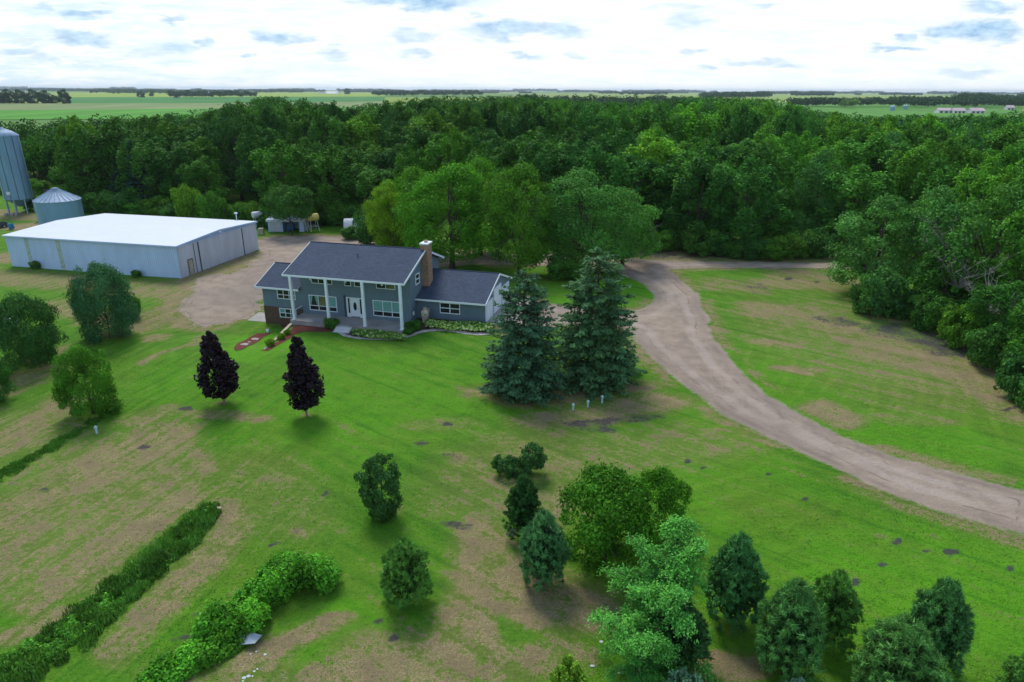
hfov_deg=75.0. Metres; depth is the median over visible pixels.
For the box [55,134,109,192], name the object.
woodland tree
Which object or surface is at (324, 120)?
woodland tree
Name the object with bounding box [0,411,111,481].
rough grass
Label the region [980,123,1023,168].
woodland tree
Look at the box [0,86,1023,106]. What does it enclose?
woods
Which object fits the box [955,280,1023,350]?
clump tree
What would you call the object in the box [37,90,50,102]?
field tree
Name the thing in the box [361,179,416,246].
shade tree
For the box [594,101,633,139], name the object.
woodland tree
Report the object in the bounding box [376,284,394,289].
window
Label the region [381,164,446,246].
shade tree
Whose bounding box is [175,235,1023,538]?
gravel driveway
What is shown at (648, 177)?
woodland tree
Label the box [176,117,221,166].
woodland tree
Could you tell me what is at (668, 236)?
edge bush
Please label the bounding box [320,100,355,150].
woodland tree
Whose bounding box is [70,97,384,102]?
corn field
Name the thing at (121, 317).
evergreen tree
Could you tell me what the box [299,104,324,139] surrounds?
woodland tree
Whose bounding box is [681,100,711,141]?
woodland tree
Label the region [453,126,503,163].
woodland tree
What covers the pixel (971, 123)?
woodland tree
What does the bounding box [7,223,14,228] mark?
blue barrel
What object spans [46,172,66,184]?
bush
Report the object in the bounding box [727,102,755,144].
woodland tree
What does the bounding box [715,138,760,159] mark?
woodland tree
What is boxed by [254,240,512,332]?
house
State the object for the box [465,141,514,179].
woodland tree
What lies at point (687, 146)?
woodland tree
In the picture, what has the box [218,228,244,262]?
sliding door
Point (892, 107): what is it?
grain bin
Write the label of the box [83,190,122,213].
edge bush
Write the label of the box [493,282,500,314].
garage door
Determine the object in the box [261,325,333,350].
mulch bed
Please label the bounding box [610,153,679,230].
woodland tree
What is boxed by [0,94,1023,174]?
woodland
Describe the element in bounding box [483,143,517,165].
woodland tree
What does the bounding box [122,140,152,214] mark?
wood spruce
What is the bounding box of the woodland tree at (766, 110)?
[757,100,779,132]
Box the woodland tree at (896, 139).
[855,129,914,178]
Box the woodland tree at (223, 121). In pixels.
[204,102,268,200]
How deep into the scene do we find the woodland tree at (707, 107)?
160.74 m
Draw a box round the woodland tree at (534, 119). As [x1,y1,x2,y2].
[499,102,549,142]
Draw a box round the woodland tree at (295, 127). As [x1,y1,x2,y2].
[289,108,317,153]
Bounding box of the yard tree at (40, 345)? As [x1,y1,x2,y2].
[0,290,68,371]
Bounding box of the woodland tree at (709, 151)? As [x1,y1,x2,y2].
[665,146,730,218]
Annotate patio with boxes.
[248,312,265,321]
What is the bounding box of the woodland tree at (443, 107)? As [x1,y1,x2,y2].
[437,102,449,114]
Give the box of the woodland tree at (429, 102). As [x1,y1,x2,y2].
[418,98,440,110]
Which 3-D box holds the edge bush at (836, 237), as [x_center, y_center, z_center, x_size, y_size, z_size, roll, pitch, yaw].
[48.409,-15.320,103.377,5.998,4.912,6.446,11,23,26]
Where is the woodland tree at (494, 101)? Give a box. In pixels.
[479,100,507,135]
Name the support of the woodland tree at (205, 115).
on the ground at (786, 327)
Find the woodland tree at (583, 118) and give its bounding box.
[559,102,606,141]
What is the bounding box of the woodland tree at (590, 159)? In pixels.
[556,144,627,238]
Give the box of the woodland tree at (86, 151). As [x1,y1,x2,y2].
[74,127,98,177]
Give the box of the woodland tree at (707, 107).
[677,103,722,147]
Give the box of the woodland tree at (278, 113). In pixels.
[250,100,295,144]
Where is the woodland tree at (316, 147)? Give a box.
[290,137,331,208]
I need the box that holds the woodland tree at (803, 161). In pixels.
[782,150,843,229]
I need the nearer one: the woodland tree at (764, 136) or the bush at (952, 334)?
the bush at (952, 334)
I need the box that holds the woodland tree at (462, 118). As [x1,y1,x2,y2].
[448,100,486,134]
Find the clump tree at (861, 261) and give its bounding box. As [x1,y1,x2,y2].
[818,193,941,284]
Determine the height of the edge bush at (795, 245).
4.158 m
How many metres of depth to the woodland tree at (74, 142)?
139.16 m
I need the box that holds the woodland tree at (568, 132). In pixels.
[546,127,579,150]
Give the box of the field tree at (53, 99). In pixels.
[49,95,59,102]
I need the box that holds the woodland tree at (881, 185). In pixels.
[815,163,903,248]
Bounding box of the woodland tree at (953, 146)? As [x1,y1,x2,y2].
[904,136,987,209]
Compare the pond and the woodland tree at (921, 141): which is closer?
the woodland tree at (921, 141)
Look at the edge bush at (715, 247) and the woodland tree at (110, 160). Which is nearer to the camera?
the edge bush at (715, 247)
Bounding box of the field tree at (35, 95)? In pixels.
[24,89,42,102]
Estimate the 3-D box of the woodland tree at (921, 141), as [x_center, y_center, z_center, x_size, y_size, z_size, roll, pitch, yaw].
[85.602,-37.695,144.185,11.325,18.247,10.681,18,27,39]
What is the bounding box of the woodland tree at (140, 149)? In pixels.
[111,137,178,200]
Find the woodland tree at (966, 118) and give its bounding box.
[951,113,993,145]
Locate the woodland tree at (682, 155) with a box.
[657,149,737,227]
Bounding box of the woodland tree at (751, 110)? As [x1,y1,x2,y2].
[720,101,761,142]
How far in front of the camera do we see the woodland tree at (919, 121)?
171.32 m
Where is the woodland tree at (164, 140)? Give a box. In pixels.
[136,130,193,203]
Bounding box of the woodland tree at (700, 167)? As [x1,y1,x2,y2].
[659,156,731,240]
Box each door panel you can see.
[177,243,196,277]
[193,242,201,271]
[242,224,258,253]
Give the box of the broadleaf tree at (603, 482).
[555,458,666,581]
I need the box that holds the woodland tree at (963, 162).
[946,148,998,199]
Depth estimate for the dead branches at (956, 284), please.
71.50 m
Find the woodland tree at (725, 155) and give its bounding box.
[697,139,763,210]
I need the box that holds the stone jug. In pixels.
[421,307,429,320]
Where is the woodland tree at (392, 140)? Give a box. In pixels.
[382,121,423,171]
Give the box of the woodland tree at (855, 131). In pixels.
[826,115,869,154]
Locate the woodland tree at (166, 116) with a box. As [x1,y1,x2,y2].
[160,113,181,126]
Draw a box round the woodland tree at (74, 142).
[47,126,118,195]
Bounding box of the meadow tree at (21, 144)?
[14,131,42,172]
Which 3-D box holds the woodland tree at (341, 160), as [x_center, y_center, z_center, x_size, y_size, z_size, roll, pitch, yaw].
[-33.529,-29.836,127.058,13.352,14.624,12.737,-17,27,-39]
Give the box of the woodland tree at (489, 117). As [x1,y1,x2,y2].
[474,102,508,144]
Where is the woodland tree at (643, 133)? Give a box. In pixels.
[637,122,670,139]
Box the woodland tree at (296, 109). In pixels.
[286,107,300,136]
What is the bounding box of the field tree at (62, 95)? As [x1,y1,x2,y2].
[57,89,71,103]
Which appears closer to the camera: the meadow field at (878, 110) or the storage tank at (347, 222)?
the storage tank at (347, 222)
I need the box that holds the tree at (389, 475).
[353,453,402,515]
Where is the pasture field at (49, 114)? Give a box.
[0,107,375,119]
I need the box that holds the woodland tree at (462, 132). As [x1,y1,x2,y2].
[437,127,504,170]
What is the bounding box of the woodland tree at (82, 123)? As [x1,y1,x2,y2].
[51,121,92,173]
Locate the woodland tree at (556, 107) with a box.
[548,101,574,144]
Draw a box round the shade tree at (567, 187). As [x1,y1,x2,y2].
[525,166,647,264]
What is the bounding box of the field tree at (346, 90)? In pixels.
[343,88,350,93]
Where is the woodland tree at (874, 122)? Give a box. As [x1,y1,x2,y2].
[862,116,893,136]
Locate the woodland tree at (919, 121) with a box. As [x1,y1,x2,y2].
[910,117,921,124]
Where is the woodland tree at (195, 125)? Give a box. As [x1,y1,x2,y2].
[188,123,205,153]
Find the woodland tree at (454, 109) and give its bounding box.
[439,100,473,153]
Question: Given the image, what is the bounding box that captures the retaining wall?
[264,323,292,348]
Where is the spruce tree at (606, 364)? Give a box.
[545,245,647,400]
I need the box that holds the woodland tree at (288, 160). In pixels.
[246,139,324,212]
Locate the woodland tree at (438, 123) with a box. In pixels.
[405,108,458,166]
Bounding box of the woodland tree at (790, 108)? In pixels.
[765,106,794,132]
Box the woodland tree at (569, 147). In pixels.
[529,143,581,202]
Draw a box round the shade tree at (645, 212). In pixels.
[590,186,667,264]
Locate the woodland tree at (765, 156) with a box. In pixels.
[724,141,801,220]
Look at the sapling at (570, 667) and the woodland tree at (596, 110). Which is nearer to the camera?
the sapling at (570, 667)
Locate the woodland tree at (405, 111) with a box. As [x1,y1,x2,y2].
[384,100,423,150]
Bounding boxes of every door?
[187,258,194,274]
[198,236,221,269]
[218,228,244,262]
[269,222,275,231]
[275,222,280,231]
[350,298,359,316]
[487,297,492,321]
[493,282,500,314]
[501,280,508,303]
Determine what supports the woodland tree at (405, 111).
on the ground at (786, 327)
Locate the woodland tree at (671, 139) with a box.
[662,134,678,146]
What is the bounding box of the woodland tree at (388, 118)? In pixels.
[372,109,409,147]
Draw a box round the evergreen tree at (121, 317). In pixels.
[59,259,141,344]
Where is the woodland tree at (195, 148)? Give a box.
[168,136,229,197]
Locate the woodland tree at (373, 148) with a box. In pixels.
[355,140,390,170]
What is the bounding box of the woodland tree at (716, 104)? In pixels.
[692,101,722,138]
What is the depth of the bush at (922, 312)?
70.52 m
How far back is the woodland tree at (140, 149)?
132.56 m
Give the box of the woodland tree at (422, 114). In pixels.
[404,108,446,161]
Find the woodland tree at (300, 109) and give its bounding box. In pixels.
[287,99,317,144]
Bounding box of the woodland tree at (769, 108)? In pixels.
[750,101,787,137]
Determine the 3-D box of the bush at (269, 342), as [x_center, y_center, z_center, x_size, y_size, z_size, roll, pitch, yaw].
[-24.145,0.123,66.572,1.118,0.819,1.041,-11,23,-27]
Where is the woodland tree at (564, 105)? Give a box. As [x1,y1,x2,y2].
[554,99,574,135]
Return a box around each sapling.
[548,653,587,681]
[665,666,702,681]
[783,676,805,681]
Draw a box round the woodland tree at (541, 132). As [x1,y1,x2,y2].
[512,126,561,176]
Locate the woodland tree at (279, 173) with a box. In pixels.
[271,156,339,204]
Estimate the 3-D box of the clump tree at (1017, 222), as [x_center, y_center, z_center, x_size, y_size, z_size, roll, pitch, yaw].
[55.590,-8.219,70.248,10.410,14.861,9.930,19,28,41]
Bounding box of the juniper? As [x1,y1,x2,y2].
[404,319,422,330]
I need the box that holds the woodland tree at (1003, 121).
[960,116,1008,130]
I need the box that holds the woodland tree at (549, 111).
[517,101,567,141]
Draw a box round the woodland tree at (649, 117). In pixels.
[632,103,687,141]
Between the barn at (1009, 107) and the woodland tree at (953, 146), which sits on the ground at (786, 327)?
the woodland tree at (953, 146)
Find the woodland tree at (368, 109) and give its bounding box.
[353,107,376,150]
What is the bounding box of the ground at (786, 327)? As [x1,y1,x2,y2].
[0,89,1023,681]
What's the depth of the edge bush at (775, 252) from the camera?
99.95 m
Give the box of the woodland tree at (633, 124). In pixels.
[630,111,669,137]
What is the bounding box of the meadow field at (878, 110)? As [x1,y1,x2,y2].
[774,103,1021,121]
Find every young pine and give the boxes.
[378,535,434,611]
[502,472,543,540]
[518,507,573,593]
[651,599,713,677]
[701,530,771,635]
[752,576,828,681]
[812,568,865,654]
[846,612,953,681]
[903,574,977,679]
[993,652,1023,681]
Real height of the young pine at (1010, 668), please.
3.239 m
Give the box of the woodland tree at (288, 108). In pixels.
[276,101,303,131]
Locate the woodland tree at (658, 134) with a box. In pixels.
[630,127,667,188]
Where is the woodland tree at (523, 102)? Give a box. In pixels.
[501,99,531,139]
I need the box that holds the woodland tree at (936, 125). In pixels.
[917,113,951,162]
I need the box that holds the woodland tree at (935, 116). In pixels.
[912,115,949,130]
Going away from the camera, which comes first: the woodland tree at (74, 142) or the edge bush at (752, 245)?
the edge bush at (752, 245)
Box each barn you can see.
[934,108,951,112]
[951,108,966,112]
[966,108,985,112]
[1003,105,1014,109]
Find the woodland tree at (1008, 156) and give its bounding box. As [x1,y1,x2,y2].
[977,138,1023,203]
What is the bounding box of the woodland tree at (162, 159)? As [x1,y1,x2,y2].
[146,146,209,200]
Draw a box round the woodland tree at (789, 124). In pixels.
[773,106,817,177]
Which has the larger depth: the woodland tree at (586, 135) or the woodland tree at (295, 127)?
the woodland tree at (295, 127)
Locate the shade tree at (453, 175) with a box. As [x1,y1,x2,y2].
[389,160,515,268]
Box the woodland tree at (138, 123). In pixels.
[127,115,156,133]
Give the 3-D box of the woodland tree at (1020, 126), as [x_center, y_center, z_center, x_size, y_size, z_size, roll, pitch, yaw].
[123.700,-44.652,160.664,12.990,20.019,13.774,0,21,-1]
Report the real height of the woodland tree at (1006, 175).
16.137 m
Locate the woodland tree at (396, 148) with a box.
[371,143,412,184]
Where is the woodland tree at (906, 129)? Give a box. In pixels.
[860,116,921,163]
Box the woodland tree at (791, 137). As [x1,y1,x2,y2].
[768,131,807,202]
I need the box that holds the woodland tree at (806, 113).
[793,109,827,148]
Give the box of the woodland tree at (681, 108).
[667,103,683,114]
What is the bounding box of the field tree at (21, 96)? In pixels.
[11,89,28,102]
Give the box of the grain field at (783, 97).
[577,93,945,102]
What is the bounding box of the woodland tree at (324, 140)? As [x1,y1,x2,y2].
[301,136,347,180]
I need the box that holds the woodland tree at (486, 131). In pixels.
[483,127,504,145]
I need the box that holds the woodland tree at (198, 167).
[175,155,232,202]
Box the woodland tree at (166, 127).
[143,114,189,166]
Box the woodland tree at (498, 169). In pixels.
[473,161,526,222]
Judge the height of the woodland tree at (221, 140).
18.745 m
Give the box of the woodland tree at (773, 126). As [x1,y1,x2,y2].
[763,113,783,137]
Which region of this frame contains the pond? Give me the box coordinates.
[319,91,339,93]
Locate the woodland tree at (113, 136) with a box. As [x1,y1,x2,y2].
[84,119,151,193]
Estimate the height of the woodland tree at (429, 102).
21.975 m
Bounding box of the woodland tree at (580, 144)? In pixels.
[553,139,586,176]
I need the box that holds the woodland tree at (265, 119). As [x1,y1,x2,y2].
[250,106,288,181]
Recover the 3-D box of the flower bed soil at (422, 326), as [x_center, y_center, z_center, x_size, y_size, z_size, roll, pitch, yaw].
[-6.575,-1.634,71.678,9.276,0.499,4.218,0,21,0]
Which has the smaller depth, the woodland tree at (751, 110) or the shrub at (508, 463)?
the shrub at (508, 463)
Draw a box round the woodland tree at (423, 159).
[393,143,439,200]
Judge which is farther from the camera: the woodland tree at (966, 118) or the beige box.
the woodland tree at (966, 118)
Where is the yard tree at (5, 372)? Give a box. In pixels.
[0,360,17,401]
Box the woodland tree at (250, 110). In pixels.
[248,104,261,116]
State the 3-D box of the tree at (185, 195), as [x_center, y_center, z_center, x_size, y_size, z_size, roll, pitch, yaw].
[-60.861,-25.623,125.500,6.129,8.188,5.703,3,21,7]
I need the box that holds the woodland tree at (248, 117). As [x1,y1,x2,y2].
[222,103,257,192]
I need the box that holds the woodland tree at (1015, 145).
[1010,142,1023,165]
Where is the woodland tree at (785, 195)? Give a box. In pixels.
[735,180,799,239]
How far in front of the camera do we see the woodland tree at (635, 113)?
187.96 m
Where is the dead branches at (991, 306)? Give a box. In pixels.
[958,263,1023,314]
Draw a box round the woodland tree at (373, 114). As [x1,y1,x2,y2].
[363,100,403,152]
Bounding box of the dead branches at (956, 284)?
[923,233,1009,287]
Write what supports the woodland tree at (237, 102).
on the ground at (786, 327)
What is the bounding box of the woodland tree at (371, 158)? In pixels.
[331,147,375,196]
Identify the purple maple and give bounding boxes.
[193,330,239,403]
[282,336,324,415]
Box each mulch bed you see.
[234,332,272,350]
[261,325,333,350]
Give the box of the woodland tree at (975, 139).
[949,128,987,156]
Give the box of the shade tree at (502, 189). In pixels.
[474,159,557,275]
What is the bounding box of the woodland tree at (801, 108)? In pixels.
[794,104,818,141]
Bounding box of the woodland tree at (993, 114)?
[976,111,1010,124]
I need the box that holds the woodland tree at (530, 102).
[516,100,540,113]
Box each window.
[277,290,295,299]
[279,308,296,317]
[308,294,337,311]
[311,279,331,284]
[344,281,350,285]
[354,282,359,286]
[372,300,399,317]
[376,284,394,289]
[415,272,419,284]
[440,302,459,314]
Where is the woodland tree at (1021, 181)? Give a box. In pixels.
[990,175,1023,256]
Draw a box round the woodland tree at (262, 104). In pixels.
[249,101,292,144]
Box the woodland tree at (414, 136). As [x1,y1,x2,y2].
[386,125,444,173]
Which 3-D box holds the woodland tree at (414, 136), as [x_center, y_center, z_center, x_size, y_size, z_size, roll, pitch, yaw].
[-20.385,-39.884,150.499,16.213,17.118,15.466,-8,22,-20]
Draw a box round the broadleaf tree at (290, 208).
[263,184,315,234]
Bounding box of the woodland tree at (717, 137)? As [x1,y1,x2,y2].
[700,127,745,151]
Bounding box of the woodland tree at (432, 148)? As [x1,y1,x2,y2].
[423,132,477,200]
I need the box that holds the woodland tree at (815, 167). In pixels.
[785,148,854,232]
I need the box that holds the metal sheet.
[240,633,261,644]
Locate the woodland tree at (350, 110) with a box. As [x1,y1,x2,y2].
[344,107,363,149]
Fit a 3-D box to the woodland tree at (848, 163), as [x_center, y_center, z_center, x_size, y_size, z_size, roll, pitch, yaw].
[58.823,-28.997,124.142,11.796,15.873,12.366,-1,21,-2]
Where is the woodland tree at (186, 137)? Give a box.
[169,122,239,188]
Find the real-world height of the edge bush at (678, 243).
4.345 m
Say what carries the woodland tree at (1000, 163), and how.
on the ground at (786, 327)
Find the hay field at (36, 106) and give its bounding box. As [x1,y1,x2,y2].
[0,101,384,109]
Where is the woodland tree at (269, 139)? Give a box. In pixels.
[234,122,284,200]
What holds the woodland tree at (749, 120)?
on the ground at (786, 327)
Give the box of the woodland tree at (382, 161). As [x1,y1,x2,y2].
[367,149,416,213]
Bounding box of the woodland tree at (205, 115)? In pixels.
[181,111,215,125]
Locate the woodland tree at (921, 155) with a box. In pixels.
[883,138,947,235]
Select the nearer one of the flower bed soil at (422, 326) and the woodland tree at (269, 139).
the flower bed soil at (422, 326)
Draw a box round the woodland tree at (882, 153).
[842,132,915,210]
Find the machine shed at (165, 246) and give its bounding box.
[1,212,258,277]
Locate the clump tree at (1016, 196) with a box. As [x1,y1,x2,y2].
[931,181,1023,308]
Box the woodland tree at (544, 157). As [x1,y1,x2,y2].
[513,140,580,220]
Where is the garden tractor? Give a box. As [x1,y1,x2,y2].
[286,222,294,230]
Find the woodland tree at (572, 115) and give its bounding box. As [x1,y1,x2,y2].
[566,105,577,125]
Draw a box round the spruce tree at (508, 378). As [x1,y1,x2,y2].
[477,269,567,406]
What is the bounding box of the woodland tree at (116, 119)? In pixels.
[107,117,144,169]
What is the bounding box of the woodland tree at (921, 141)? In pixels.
[895,122,937,161]
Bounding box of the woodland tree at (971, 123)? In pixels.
[950,114,997,147]
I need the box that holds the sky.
[0,0,1023,92]
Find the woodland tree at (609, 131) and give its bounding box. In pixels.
[585,126,625,155]
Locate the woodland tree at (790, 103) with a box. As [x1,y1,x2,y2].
[776,101,792,113]
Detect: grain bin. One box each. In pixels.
[32,187,84,224]
[889,105,895,110]
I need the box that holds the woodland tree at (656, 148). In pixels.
[622,128,681,229]
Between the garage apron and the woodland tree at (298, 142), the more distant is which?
the woodland tree at (298, 142)
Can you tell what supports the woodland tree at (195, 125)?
on the ground at (786, 327)
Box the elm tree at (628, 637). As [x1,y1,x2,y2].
[600,613,681,681]
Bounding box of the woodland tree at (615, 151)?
[589,146,625,186]
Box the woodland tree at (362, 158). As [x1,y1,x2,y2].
[324,146,373,202]
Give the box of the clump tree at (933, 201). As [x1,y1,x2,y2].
[875,185,982,291]
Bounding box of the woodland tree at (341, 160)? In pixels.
[304,144,374,220]
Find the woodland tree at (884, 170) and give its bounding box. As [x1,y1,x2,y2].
[861,143,900,196]
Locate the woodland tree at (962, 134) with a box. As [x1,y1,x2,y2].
[952,123,990,148]
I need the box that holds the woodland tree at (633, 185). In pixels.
[599,154,649,218]
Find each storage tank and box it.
[251,211,262,227]
[306,213,319,231]
[343,218,357,227]
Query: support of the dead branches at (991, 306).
attached to the clump tree at (981, 293)
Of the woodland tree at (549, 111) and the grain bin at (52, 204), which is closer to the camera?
the grain bin at (52, 204)
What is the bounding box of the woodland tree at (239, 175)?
[232,128,301,194]
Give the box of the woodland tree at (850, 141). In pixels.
[817,135,873,183]
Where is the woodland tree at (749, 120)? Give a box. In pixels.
[720,102,762,146]
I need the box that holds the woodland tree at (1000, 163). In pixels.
[946,159,1007,246]
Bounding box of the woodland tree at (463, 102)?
[446,99,475,135]
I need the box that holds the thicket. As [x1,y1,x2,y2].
[134,548,342,681]
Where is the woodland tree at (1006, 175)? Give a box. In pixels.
[943,155,1023,256]
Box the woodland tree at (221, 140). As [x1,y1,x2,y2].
[206,113,244,188]
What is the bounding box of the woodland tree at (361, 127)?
[340,110,391,164]
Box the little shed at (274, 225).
[266,217,307,231]
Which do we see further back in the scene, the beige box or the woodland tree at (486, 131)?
the woodland tree at (486, 131)
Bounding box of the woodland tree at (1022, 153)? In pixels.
[1010,147,1023,204]
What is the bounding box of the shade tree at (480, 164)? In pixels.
[444,155,510,255]
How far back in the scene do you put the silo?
133.24 m
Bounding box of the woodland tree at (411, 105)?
[404,100,420,112]
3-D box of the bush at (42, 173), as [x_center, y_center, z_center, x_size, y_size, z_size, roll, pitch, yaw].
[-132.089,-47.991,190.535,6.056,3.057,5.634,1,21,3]
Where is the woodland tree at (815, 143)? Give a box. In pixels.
[782,130,827,205]
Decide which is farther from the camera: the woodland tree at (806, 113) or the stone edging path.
the woodland tree at (806, 113)
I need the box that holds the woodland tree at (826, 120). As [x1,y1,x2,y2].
[821,111,853,123]
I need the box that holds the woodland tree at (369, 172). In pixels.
[335,162,403,215]
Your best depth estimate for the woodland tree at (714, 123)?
151.69 m
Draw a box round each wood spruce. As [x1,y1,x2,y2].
[109,164,124,192]
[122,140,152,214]
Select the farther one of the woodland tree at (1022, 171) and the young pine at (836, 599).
the woodland tree at (1022, 171)
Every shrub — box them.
[490,454,529,478]
[519,442,547,474]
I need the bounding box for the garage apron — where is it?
[488,296,529,324]
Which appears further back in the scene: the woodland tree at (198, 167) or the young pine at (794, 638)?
the woodland tree at (198, 167)
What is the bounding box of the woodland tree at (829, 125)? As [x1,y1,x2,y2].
[814,114,851,146]
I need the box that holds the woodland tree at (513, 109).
[495,101,525,143]
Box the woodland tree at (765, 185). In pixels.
[709,157,792,241]
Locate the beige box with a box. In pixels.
[258,228,264,234]
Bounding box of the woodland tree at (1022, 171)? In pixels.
[1002,163,1023,249]
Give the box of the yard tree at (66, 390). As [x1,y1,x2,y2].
[48,344,126,418]
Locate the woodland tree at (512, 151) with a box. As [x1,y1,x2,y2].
[496,129,562,206]
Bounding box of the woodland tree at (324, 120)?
[303,108,348,166]
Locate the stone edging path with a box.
[338,328,489,339]
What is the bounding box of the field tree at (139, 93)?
[136,91,145,96]
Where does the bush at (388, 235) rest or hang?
on the ground at (786, 327)
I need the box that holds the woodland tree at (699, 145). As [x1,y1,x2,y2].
[682,135,725,182]
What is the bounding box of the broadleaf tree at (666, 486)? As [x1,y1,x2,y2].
[629,465,694,547]
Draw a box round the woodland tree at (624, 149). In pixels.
[614,145,661,188]
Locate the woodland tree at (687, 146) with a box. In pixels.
[666,141,695,155]
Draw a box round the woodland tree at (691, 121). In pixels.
[666,102,710,149]
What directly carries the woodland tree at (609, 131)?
on the ground at (786, 327)
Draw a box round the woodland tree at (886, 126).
[865,120,910,147]
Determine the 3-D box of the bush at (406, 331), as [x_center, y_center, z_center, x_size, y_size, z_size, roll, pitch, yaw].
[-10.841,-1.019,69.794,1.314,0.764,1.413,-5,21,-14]
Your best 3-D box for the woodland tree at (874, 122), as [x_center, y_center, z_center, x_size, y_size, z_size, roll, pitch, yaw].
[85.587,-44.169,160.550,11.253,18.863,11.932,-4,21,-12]
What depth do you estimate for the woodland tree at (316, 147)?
137.38 m
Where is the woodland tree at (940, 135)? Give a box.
[921,121,950,145]
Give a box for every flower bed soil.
[345,331,401,337]
[414,317,492,331]
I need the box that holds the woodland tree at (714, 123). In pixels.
[698,102,745,152]
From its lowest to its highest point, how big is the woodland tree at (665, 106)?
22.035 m
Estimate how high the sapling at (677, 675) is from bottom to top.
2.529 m
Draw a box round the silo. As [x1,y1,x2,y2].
[0,127,34,213]
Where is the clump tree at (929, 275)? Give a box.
[904,245,998,314]
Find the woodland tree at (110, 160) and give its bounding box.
[90,125,143,189]
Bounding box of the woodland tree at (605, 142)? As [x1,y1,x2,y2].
[578,128,639,198]
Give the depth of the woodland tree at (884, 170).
123.70 m
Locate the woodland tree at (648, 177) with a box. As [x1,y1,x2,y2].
[640,152,667,207]
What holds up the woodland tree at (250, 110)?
on the ground at (786, 327)
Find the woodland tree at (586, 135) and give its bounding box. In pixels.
[575,121,609,150]
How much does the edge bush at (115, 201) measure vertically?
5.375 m
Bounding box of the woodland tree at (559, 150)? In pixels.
[549,143,573,177]
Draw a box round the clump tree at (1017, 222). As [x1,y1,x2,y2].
[971,206,1023,307]
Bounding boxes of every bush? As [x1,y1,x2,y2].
[22,195,39,210]
[28,260,40,268]
[29,178,49,193]
[38,167,58,177]
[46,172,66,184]
[64,183,83,194]
[80,192,97,212]
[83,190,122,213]
[101,192,142,214]
[121,199,160,215]
[126,296,142,316]
[130,270,141,277]
[138,195,173,215]
[157,203,176,216]
[168,201,204,217]
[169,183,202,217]
[194,190,227,219]
[225,202,250,219]
[240,200,265,220]
[256,211,278,227]
[264,338,274,345]
[277,333,285,338]
[283,329,290,334]
[308,209,335,225]
[321,200,348,225]
[323,318,340,329]
[339,200,364,220]
[340,226,357,239]
[352,214,381,244]
[354,207,367,224]
[368,500,399,523]
[375,217,416,246]
[402,327,413,334]
[544,251,588,280]
[633,228,660,247]
[642,231,664,251]
[653,230,676,250]
[668,227,686,249]
[680,224,718,256]
[701,231,735,256]
[721,239,747,258]
[736,233,770,259]
[756,238,787,259]
[772,232,811,258]
[788,229,828,257]
[808,225,845,256]
[848,266,909,317]
[884,288,924,320]
[908,295,961,332]
[936,302,990,349]
[962,323,1022,371]
[993,350,1023,402]
[1014,376,1023,409]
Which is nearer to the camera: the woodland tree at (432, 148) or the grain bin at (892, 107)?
the woodland tree at (432, 148)
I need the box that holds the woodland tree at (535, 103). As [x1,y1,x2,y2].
[519,100,553,136]
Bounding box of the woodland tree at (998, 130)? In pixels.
[987,120,1020,149]
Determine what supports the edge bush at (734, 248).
on the ground at (786, 327)
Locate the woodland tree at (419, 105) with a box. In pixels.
[413,101,447,143]
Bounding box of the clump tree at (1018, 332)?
[1002,299,1023,369]
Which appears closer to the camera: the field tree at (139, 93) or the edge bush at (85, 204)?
the edge bush at (85, 204)
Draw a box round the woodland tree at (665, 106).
[646,101,679,126]
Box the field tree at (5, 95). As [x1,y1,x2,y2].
[0,89,13,102]
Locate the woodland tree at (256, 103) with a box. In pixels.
[246,99,274,110]
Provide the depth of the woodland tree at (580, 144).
141.57 m
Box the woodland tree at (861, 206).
[818,165,894,242]
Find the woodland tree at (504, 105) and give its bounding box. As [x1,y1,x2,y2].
[485,99,518,138]
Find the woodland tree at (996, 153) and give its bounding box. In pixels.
[944,149,1020,193]
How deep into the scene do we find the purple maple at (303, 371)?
50.65 m
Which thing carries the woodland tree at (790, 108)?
on the ground at (786, 327)
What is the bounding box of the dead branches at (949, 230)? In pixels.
[915,210,991,248]
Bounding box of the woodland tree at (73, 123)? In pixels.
[53,115,95,175]
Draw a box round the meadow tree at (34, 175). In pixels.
[19,129,48,177]
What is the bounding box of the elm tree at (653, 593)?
[583,513,721,681]
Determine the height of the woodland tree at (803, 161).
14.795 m
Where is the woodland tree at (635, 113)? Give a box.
[631,101,653,120]
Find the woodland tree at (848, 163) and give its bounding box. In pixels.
[800,141,856,208]
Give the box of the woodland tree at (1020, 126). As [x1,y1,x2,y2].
[1016,119,1023,135]
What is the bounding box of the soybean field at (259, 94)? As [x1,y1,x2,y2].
[47,92,384,96]
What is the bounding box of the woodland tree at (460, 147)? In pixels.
[439,126,477,198]
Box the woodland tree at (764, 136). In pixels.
[729,126,788,194]
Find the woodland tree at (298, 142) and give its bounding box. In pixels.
[293,137,324,180]
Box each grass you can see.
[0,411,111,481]
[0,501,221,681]
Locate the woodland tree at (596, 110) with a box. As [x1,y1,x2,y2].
[587,104,605,123]
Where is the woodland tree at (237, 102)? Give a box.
[229,99,250,142]
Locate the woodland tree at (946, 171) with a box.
[903,157,980,250]
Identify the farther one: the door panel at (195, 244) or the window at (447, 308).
the door panel at (195, 244)

